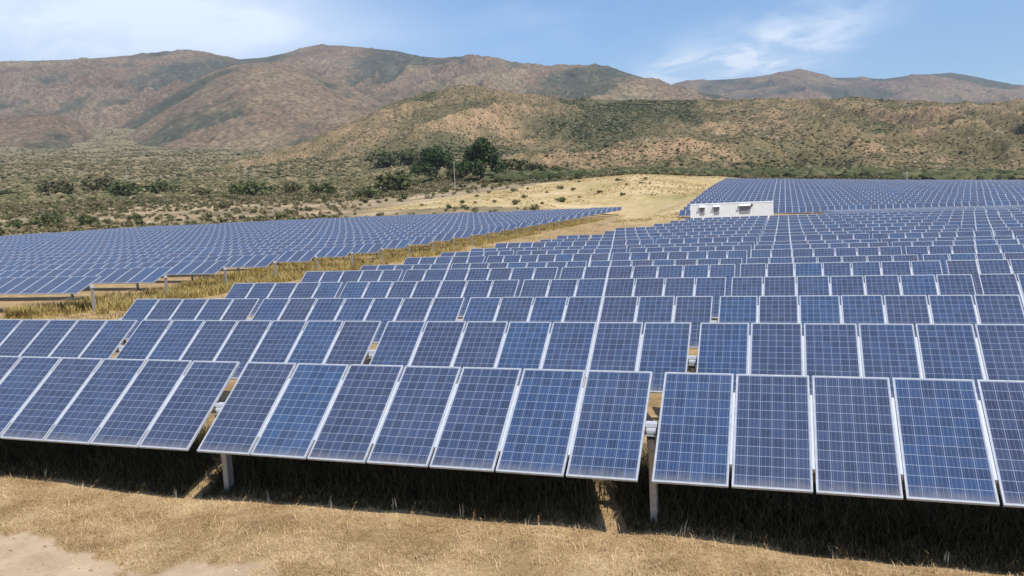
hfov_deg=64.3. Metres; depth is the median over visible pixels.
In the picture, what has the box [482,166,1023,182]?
foothill scrub
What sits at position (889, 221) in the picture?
solar table
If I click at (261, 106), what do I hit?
mountains
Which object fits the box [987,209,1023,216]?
solar table
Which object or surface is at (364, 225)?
solar table
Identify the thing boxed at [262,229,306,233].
solar table
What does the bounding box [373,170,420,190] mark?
shrub
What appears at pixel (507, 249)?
solar table
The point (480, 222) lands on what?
solar table
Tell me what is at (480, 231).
solar table
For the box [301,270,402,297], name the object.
solar table
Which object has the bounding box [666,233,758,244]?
solar table
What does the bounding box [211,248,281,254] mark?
solar table
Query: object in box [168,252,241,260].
solar table
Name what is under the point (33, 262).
solar table
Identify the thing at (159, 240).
solar table
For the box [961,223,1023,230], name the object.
solar table
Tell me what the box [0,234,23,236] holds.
solar table
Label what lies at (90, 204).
shrub
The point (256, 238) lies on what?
solar table
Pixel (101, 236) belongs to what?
solar table
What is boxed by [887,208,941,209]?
solar table
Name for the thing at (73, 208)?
flat scrub
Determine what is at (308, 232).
solar table
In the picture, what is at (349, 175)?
plain scrub
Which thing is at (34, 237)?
solar table
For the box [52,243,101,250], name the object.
solar table
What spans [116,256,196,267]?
solar table
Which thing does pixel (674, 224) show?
solar table
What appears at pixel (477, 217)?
solar table
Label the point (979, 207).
solar table
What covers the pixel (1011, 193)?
solar table
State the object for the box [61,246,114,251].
solar table
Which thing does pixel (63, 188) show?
shrub
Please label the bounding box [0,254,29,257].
solar table
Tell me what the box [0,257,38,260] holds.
solar table
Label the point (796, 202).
solar table
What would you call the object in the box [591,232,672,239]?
solar table
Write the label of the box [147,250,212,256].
solar table
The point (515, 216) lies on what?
solar table
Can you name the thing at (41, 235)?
solar table
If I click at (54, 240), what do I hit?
solar table
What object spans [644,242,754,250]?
solar table
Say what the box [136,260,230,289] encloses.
solar table
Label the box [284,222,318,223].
solar table
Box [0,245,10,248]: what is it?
solar table
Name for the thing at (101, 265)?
solar table
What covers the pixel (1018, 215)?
solar table
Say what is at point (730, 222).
solar table
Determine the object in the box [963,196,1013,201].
solar table
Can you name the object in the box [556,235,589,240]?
solar table
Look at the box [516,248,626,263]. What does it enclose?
solar table
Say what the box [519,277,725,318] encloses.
solar table
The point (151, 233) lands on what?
solar table
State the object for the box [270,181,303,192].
shrub
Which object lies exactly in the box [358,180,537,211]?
wire fence
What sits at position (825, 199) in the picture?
solar table
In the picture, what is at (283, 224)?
solar table
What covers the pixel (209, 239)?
solar table
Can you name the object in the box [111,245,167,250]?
solar table
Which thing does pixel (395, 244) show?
solar table
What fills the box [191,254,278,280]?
solar table
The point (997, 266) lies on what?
solar table
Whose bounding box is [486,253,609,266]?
solar table
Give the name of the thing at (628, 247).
solar table
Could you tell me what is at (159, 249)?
solar table
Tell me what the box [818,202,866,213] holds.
solar table
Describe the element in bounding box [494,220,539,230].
solar table
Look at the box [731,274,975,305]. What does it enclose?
solar table
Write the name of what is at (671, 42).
sky
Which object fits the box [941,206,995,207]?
solar table
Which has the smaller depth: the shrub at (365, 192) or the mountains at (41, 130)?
the shrub at (365, 192)
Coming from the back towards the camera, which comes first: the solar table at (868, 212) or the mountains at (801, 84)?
the mountains at (801, 84)
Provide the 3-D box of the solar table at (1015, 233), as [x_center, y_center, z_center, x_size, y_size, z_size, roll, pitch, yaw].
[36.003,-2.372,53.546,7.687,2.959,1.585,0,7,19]
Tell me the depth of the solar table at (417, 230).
107.11 m
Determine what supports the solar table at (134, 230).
on the ground at (32, 552)
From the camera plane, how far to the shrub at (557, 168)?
465.42 m
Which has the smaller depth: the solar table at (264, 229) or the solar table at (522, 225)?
the solar table at (522, 225)
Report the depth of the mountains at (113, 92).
3234.77 m
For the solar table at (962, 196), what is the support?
on the ground at (32, 552)
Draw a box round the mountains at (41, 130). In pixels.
[0,113,99,150]
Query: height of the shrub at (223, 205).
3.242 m
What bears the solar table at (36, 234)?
on the ground at (32, 552)
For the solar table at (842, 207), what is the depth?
132.09 m
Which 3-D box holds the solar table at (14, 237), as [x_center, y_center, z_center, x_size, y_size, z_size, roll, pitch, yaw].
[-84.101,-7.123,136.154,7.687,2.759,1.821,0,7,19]
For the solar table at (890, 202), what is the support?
on the ground at (32, 552)
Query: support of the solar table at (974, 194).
on the ground at (32, 552)
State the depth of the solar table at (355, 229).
114.86 m
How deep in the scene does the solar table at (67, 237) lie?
126.28 m
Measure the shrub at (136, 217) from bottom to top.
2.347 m
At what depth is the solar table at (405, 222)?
138.03 m
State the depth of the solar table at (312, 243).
86.14 m
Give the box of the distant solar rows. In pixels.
[50,178,1023,233]
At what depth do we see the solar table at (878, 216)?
88.02 m
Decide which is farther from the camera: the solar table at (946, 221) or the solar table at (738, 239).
the solar table at (946, 221)
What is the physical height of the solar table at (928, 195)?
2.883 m
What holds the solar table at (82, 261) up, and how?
on the ground at (32, 552)
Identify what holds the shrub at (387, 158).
on the ground at (32, 552)
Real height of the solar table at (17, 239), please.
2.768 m
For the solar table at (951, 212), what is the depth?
90.86 m
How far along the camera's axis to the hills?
806.29 m
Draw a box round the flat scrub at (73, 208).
[0,169,1017,235]
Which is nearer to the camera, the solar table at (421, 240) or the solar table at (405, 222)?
the solar table at (421, 240)
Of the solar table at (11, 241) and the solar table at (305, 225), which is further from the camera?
the solar table at (305, 225)
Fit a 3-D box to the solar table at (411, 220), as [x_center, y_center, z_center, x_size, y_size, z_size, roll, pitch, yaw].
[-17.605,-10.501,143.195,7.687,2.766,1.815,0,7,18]
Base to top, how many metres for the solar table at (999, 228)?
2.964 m
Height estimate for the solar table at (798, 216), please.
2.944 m
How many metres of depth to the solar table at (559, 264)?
42.37 m
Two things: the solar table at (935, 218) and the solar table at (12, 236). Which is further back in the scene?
the solar table at (12, 236)
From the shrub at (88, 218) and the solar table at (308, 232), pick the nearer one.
the solar table at (308, 232)
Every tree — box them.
[409,145,457,177]
[456,137,506,178]
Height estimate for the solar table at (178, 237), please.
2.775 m
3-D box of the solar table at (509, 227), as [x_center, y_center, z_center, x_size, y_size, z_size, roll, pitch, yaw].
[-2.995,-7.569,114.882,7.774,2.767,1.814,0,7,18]
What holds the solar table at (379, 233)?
on the ground at (32, 552)
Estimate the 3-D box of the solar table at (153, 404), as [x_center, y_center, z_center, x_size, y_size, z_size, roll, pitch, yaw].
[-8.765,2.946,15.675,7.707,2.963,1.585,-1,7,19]
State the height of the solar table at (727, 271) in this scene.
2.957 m
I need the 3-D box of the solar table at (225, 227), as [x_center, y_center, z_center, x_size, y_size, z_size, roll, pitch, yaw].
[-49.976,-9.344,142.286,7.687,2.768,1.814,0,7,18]
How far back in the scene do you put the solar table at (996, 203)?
125.04 m
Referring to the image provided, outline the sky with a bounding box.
[0,0,1023,84]
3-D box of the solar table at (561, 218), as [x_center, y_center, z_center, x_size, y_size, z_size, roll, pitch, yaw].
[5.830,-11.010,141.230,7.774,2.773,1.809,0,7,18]
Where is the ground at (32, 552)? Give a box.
[0,128,1023,575]
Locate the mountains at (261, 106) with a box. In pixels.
[119,62,384,150]
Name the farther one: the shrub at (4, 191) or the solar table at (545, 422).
the shrub at (4, 191)
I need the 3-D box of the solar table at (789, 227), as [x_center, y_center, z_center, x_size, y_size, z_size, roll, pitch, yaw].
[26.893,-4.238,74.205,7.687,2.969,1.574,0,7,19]
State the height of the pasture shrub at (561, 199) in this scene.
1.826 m
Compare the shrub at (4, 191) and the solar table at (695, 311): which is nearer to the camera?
the solar table at (695, 311)
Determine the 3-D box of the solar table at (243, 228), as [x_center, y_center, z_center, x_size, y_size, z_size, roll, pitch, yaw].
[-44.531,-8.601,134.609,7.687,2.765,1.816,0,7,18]
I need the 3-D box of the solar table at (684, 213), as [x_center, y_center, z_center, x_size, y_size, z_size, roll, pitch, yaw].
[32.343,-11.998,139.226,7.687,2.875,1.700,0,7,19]
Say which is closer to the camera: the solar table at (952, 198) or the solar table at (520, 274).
the solar table at (520, 274)
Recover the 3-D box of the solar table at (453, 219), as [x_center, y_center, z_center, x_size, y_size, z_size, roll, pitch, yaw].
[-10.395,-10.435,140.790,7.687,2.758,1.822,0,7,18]
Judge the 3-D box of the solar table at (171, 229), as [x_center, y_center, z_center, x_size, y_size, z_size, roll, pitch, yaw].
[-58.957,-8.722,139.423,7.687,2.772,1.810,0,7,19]
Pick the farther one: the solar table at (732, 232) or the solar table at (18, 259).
the solar table at (18, 259)
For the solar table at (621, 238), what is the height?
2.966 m
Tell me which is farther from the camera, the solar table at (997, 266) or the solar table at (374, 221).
the solar table at (374, 221)
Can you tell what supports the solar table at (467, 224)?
on the ground at (32, 552)
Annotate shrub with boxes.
[0,189,13,194]
[4,219,24,228]
[27,210,66,225]
[36,180,76,194]
[75,215,99,223]
[79,175,118,190]
[85,201,98,206]
[103,179,139,195]
[126,214,142,220]
[135,179,183,192]
[189,187,212,195]
[216,201,234,208]
[226,179,273,195]
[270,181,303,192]
[308,182,336,193]
[354,186,379,196]
[365,149,401,166]
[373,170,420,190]
[387,148,421,165]
[430,167,465,180]
[502,157,527,170]
[511,199,520,204]
[521,162,547,170]
[549,165,568,170]
[555,197,565,201]
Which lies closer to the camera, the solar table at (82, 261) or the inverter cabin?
the solar table at (82, 261)
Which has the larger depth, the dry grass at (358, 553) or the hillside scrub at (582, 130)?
the hillside scrub at (582, 130)
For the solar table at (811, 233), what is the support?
on the ground at (32, 552)
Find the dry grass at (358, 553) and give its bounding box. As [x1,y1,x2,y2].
[0,465,1022,575]
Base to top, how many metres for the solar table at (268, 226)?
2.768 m
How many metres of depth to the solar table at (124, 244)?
100.94 m
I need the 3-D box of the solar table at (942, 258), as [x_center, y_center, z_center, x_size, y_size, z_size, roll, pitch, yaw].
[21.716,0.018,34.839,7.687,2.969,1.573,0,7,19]
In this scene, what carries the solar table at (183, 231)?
on the ground at (32, 552)
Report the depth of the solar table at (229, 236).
109.16 m
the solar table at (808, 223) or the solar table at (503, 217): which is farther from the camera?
the solar table at (503, 217)
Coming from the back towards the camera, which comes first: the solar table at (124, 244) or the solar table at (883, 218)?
the solar table at (124, 244)
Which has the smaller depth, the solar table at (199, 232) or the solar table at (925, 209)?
the solar table at (925, 209)
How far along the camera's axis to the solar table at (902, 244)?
45.94 m
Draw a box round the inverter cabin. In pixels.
[690,201,772,219]
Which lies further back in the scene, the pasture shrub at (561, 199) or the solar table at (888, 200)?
the pasture shrub at (561, 199)
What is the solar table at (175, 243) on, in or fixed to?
on the ground at (32, 552)
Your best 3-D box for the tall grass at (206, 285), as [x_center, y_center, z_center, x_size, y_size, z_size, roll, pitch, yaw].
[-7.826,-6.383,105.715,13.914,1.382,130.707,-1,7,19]
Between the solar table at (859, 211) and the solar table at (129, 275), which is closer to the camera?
the solar table at (129, 275)
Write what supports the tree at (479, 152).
on the ground at (32, 552)
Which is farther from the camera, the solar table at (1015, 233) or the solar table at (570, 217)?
the solar table at (570, 217)
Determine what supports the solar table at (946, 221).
on the ground at (32, 552)
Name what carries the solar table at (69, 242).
on the ground at (32, 552)
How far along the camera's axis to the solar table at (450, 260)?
49.73 m
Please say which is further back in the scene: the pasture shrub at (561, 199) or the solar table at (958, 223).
the pasture shrub at (561, 199)
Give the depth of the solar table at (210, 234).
116.80 m
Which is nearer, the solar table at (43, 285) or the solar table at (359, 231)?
the solar table at (43, 285)
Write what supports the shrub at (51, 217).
on the ground at (32, 552)
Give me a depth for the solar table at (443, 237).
93.39 m
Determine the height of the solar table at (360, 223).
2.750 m
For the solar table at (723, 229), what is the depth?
76.93 m
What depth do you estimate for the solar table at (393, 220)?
151.19 m
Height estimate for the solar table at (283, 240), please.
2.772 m
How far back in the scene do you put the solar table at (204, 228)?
137.54 m
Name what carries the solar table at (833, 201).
on the ground at (32, 552)
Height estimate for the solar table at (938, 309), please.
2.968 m
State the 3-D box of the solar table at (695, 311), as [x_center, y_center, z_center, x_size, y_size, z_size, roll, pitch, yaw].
[1.984,1.816,23.828,7.707,2.969,1.583,-1,7,19]
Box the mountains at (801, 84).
[672,69,1023,103]
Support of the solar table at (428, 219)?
on the ground at (32, 552)
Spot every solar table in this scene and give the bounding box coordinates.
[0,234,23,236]
[0,236,29,238]
[0,238,33,240]
[0,239,40,244]
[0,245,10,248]
[0,248,16,251]
[0,252,21,254]
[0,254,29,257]
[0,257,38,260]
[0,260,48,264]
[0,264,61,270]
[0,269,78,278]
[0,276,100,311]
[0,319,137,358]
[0,356,239,450]
[5,241,47,248]
[7,244,55,251]
[13,247,64,252]
[21,250,74,256]
[22,232,50,235]
[25,234,56,235]
[28,235,63,238]
[28,253,86,259]
[33,236,72,241]
[36,255,101,263]
[39,238,80,244]
[45,241,90,247]
[45,258,119,268]
[51,232,82,233]
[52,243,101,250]
[57,233,90,235]
[57,262,142,275]
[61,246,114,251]
[63,234,100,237]
[70,267,172,299]
[72,235,111,240]
[73,249,129,255]
[79,237,122,243]
[84,231,116,233]
[85,251,147,258]
[88,240,135,244]
[92,231,127,233]
[99,254,169,262]
[100,242,150,248]
[101,232,139,237]
[110,235,151,238]
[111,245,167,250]
[115,320,380,379]
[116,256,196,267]
[117,229,151,232]
[118,298,259,344]
[121,237,165,241]
[127,230,164,234]
[128,248,187,253]
[133,239,182,244]
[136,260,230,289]
[138,232,178,236]
[141,228,173,229]
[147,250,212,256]
[149,241,201,247]
[151,228,187,231]
[151,234,193,237]
[165,230,202,233]
[165,235,212,241]
[166,244,223,249]
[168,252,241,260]
[175,226,209,229]
[178,231,219,235]
[182,238,231,243]
[188,228,224,229]
[188,246,249,252]
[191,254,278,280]
[194,233,238,237]
[196,225,229,227]
[197,362,652,492]
[200,240,255,246]
[203,229,242,231]
[210,226,245,228]
[211,235,259,239]
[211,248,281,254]
[219,230,262,234]
[222,242,282,248]
[225,282,342,316]
[226,227,263,229]
[231,224,265,226]
[232,237,283,242]
[237,250,319,271]
[238,232,284,236]
[242,228,283,230]
[247,225,283,228]
[247,297,464,343]
[249,245,315,250]
[254,239,311,245]
[259,234,308,238]
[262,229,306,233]
[265,224,301,226]
[265,226,303,229]
[277,247,354,266]
[281,241,344,246]
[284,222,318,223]
[284,224,322,227]
[284,227,327,230]
[284,231,332,235]
[284,235,338,241]
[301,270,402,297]
[302,223,339,225]
[304,225,345,227]
[307,229,352,232]
[309,233,360,237]
[311,237,371,243]
[312,243,384,262]
[320,221,355,222]
[323,224,362,226]
[327,226,371,230]
[333,230,382,234]
[338,234,395,239]
[339,280,519,317]
[340,222,378,223]
[342,239,411,257]
[346,225,388,227]
[353,228,400,231]
[356,221,392,222]
[360,264,448,280]
[361,231,416,236]
[363,223,404,225]
[367,321,690,392]
[369,236,434,254]
[371,219,407,221]
[372,226,417,229]
[380,221,419,223]
[383,229,434,233]
[390,224,433,226]
[393,233,454,250]
[394,220,432,221]
[401,227,451,230]
[402,267,557,296]
[403,256,484,273]
[406,222,447,224]
[408,218,445,220]
[414,230,473,245]
[419,225,466,228]
[420,220,461,222]
[434,219,472,221]
[434,228,489,241]
[435,223,479,225]
[440,250,513,262]
[446,218,484,219]
[449,221,492,223]
[450,226,503,240]
[451,261,586,278]
[457,296,712,348]
[458,216,494,217]
[462,220,503,222]
[467,224,516,234]
[469,247,537,254]
[474,218,515,220]
[482,222,528,231]
[485,217,524,218]
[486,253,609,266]
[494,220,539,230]
[495,241,557,249]
[496,216,533,217]
[504,219,549,231]
[516,217,558,227]
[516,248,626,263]
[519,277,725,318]
[526,216,566,220]
[535,215,574,219]
[540,238,574,246]
[540,244,641,252]
[544,214,582,220]
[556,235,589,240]
[559,239,653,248]
[559,264,734,295]
[577,236,663,243]
[590,258,741,276]
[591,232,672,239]
[604,229,679,235]
[610,250,746,264]
[615,226,686,232]
[630,245,750,257]
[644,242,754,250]
[645,372,1023,524]
[654,222,692,227]
[656,236,756,248]
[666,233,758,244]
[670,220,697,224]
[675,230,760,241]
[678,210,689,215]
[682,226,762,235]
[685,218,701,221]
[688,323,1023,399]
[689,223,763,232]
[694,220,765,229]
[699,218,766,223]
[704,215,767,222]
[711,295,1023,349]
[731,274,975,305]
[740,260,942,290]
[746,254,918,274]
[751,246,901,262]
[754,242,888,256]
[758,239,877,247]
[760,233,869,243]
[762,231,861,240]
[764,227,855,234]
[765,224,850,231]
[766,221,846,227]
[768,218,842,224]
[769,213,835,218]
[769,216,839,221]
[773,201,816,204]
[773,203,817,207]
[773,206,819,213]
[774,199,815,202]
[817,197,860,202]
[817,200,863,212]
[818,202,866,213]
[820,204,869,213]
[827,209,880,213]
[831,210,886,213]
[833,210,895,213]
[836,211,901,215]
[838,212,908,217]
[841,214,915,220]
[845,216,924,223]
[849,219,934,226]
[853,222,945,230]
[859,195,902,199]
[859,225,958,232]
[862,196,906,201]
[865,198,911,203]
[865,228,973,238]
[868,200,916,207]
[870,203,922,208]
[872,230,991,241]
[881,236,1012,245]
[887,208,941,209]
[892,239,1023,254]
[896,208,954,210]
[898,209,963,211]
[904,194,949,197]
[904,209,973,213]
[905,244,1023,260]
[908,196,954,199]
[911,210,984,215]
[913,197,961,202]
[918,199,968,205]
[918,212,996,218]
[922,252,1023,273]
[923,201,977,207]
[927,214,1011,221]
[937,217,1023,224]
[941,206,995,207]
[945,192,989,195]
[946,259,1023,294]
[948,220,1023,227]
[950,193,996,196]
[955,206,1009,208]
[956,194,1004,198]
[956,206,1021,208]
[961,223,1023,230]
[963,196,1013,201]
[965,207,1023,209]
[970,198,1022,204]
[975,208,1023,211]
[976,227,1023,237]
[978,200,1023,206]
[978,273,1023,310]
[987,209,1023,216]
[991,191,1023,194]
[994,230,1023,238]
[998,192,1023,195]
[999,211,1023,218]
[1006,194,1023,197]
[1014,214,1023,216]
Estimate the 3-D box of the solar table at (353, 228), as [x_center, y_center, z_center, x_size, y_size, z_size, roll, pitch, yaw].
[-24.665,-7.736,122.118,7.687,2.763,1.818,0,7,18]
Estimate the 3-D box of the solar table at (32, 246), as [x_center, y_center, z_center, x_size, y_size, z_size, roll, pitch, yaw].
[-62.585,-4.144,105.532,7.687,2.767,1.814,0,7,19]
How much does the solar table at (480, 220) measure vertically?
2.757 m
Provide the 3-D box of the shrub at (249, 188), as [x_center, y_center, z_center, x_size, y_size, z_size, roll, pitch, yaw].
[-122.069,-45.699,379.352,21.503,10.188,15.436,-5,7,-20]
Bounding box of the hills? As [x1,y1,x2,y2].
[219,85,1023,172]
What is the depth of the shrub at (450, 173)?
399.76 m
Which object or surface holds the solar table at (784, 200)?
on the ground at (32, 552)
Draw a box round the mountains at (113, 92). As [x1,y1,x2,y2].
[0,44,773,127]
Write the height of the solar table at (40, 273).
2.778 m
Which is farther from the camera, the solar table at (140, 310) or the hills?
the hills
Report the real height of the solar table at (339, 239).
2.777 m
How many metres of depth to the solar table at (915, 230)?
61.72 m
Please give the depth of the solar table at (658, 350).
18.46 m
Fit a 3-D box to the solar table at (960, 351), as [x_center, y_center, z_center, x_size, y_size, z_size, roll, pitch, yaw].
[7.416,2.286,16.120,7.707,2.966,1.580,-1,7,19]
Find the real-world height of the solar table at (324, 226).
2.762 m
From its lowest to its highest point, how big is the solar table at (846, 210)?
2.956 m
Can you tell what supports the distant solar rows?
on the ground at (32, 552)
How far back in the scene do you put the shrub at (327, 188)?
363.54 m
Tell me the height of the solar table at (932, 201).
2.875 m
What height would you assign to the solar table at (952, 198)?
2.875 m
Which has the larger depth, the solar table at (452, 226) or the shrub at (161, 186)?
the shrub at (161, 186)
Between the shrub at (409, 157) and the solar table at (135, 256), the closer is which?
the solar table at (135, 256)
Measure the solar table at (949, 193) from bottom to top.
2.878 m
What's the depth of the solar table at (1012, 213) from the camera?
83.93 m
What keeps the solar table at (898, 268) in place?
on the ground at (32, 552)
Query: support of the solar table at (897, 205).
on the ground at (32, 552)
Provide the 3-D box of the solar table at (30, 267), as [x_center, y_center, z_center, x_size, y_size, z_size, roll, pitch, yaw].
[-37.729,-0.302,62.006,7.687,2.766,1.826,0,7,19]
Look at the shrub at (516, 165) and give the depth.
459.63 m
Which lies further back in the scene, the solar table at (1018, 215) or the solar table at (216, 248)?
the solar table at (216, 248)
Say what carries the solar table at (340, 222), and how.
on the ground at (32, 552)
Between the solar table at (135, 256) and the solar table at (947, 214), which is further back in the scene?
the solar table at (947, 214)
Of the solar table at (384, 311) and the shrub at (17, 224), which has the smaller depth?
the solar table at (384, 311)
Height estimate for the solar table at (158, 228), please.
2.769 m
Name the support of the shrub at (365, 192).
on the ground at (32, 552)
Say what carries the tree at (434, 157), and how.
on the ground at (32, 552)
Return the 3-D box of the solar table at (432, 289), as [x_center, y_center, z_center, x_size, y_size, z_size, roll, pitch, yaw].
[-3.451,1.270,31.530,7.707,2.962,1.587,-1,7,19]
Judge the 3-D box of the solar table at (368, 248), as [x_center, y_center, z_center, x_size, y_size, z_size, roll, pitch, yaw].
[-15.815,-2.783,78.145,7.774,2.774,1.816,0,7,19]
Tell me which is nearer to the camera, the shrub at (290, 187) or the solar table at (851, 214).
the solar table at (851, 214)
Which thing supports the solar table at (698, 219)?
on the ground at (32, 552)
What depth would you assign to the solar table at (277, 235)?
106.78 m
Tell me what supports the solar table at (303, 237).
on the ground at (32, 552)
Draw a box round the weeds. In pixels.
[0,418,1023,574]
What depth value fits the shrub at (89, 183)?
473.40 m
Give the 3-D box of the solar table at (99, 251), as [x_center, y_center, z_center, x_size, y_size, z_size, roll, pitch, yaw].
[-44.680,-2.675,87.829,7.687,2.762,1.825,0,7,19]
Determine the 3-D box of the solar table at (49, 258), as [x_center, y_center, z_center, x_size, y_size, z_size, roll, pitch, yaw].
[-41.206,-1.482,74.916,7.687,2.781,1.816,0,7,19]
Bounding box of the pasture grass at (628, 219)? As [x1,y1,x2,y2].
[367,173,722,222]
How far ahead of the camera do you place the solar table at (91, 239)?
116.39 m
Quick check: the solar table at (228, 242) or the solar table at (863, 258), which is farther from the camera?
the solar table at (228, 242)
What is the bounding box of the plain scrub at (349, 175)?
[0,127,1015,205]
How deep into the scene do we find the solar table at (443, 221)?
135.65 m
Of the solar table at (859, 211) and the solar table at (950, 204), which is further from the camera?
the solar table at (950, 204)
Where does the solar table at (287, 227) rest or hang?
on the ground at (32, 552)
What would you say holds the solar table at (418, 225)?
on the ground at (32, 552)
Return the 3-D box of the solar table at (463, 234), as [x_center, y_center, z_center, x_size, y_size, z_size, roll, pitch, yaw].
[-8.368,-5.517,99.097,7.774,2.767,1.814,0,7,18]
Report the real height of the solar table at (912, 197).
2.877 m
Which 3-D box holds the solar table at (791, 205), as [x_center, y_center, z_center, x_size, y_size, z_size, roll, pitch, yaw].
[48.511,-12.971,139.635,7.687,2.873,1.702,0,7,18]
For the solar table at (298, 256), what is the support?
on the ground at (32, 552)
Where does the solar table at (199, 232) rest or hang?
on the ground at (32, 552)
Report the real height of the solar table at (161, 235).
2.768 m
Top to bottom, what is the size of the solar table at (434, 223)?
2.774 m
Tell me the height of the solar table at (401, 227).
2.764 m
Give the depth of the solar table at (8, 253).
92.34 m
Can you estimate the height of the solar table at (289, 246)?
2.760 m
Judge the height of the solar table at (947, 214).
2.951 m
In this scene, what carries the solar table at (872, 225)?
on the ground at (32, 552)
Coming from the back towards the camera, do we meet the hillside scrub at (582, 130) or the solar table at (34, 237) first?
the hillside scrub at (582, 130)
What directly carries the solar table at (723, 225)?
on the ground at (32, 552)
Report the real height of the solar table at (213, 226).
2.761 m
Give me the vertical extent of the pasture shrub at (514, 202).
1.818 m
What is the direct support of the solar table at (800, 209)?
on the ground at (32, 552)
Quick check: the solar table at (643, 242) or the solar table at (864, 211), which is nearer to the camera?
the solar table at (643, 242)
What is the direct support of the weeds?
on the ground at (32, 552)
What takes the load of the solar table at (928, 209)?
on the ground at (32, 552)
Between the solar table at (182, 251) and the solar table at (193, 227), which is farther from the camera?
the solar table at (193, 227)
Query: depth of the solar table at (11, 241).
121.23 m
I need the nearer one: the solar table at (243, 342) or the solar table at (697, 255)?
the solar table at (243, 342)
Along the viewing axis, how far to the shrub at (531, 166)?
426.95 m
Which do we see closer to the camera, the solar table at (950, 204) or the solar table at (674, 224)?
the solar table at (674, 224)
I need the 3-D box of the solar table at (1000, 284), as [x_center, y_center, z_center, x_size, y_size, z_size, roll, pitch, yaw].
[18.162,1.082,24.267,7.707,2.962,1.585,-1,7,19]
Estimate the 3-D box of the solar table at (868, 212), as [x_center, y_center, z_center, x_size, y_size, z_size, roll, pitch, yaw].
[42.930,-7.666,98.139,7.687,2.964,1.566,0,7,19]
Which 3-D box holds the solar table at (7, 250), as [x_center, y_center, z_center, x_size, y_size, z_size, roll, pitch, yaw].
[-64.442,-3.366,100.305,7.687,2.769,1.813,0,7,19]
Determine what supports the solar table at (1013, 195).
on the ground at (32, 552)
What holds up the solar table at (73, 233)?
on the ground at (32, 552)
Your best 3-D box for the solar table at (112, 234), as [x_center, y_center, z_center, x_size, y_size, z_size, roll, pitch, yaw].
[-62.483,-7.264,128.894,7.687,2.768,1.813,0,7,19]
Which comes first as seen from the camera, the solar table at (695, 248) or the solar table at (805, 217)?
the solar table at (695, 248)
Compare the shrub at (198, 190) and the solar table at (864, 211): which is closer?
the solar table at (864, 211)
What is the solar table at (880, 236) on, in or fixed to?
on the ground at (32, 552)
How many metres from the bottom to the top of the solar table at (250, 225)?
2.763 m
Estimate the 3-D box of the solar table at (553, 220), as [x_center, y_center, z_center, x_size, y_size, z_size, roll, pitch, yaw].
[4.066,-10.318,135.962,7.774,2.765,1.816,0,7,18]
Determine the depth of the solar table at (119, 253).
80.52 m
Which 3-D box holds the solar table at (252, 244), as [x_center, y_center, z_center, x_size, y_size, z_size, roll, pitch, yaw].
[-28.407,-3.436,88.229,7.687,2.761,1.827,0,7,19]
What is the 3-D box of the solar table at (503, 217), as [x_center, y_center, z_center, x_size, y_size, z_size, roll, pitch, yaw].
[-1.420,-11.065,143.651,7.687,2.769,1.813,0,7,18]
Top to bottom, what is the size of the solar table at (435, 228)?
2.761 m
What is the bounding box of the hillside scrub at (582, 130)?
[223,84,1023,173]
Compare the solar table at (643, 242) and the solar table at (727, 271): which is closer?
the solar table at (727, 271)
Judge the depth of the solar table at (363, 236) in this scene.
96.69 m
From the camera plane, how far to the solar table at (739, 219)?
92.73 m
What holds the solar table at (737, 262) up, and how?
on the ground at (32, 552)
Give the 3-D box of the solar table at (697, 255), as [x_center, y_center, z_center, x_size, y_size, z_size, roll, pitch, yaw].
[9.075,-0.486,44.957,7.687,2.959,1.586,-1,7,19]
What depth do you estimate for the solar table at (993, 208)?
99.31 m
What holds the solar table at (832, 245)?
on the ground at (32, 552)
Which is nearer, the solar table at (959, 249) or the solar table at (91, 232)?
the solar table at (959, 249)
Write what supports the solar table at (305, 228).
on the ground at (32, 552)
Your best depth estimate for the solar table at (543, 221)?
130.53 m
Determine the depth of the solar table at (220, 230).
129.60 m
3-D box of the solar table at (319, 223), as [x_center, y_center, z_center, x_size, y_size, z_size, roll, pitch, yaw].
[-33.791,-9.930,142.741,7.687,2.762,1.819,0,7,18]
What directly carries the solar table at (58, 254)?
on the ground at (32, 552)
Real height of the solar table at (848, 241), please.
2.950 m
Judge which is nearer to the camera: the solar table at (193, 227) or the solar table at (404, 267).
the solar table at (404, 267)
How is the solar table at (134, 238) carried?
on the ground at (32, 552)
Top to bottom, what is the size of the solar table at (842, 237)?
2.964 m
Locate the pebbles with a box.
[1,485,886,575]
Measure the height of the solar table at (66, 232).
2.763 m
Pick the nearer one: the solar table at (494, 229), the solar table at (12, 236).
the solar table at (494, 229)
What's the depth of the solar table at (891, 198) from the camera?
145.71 m
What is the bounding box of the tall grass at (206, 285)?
[2,218,604,317]
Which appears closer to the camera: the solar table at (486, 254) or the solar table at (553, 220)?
the solar table at (486, 254)

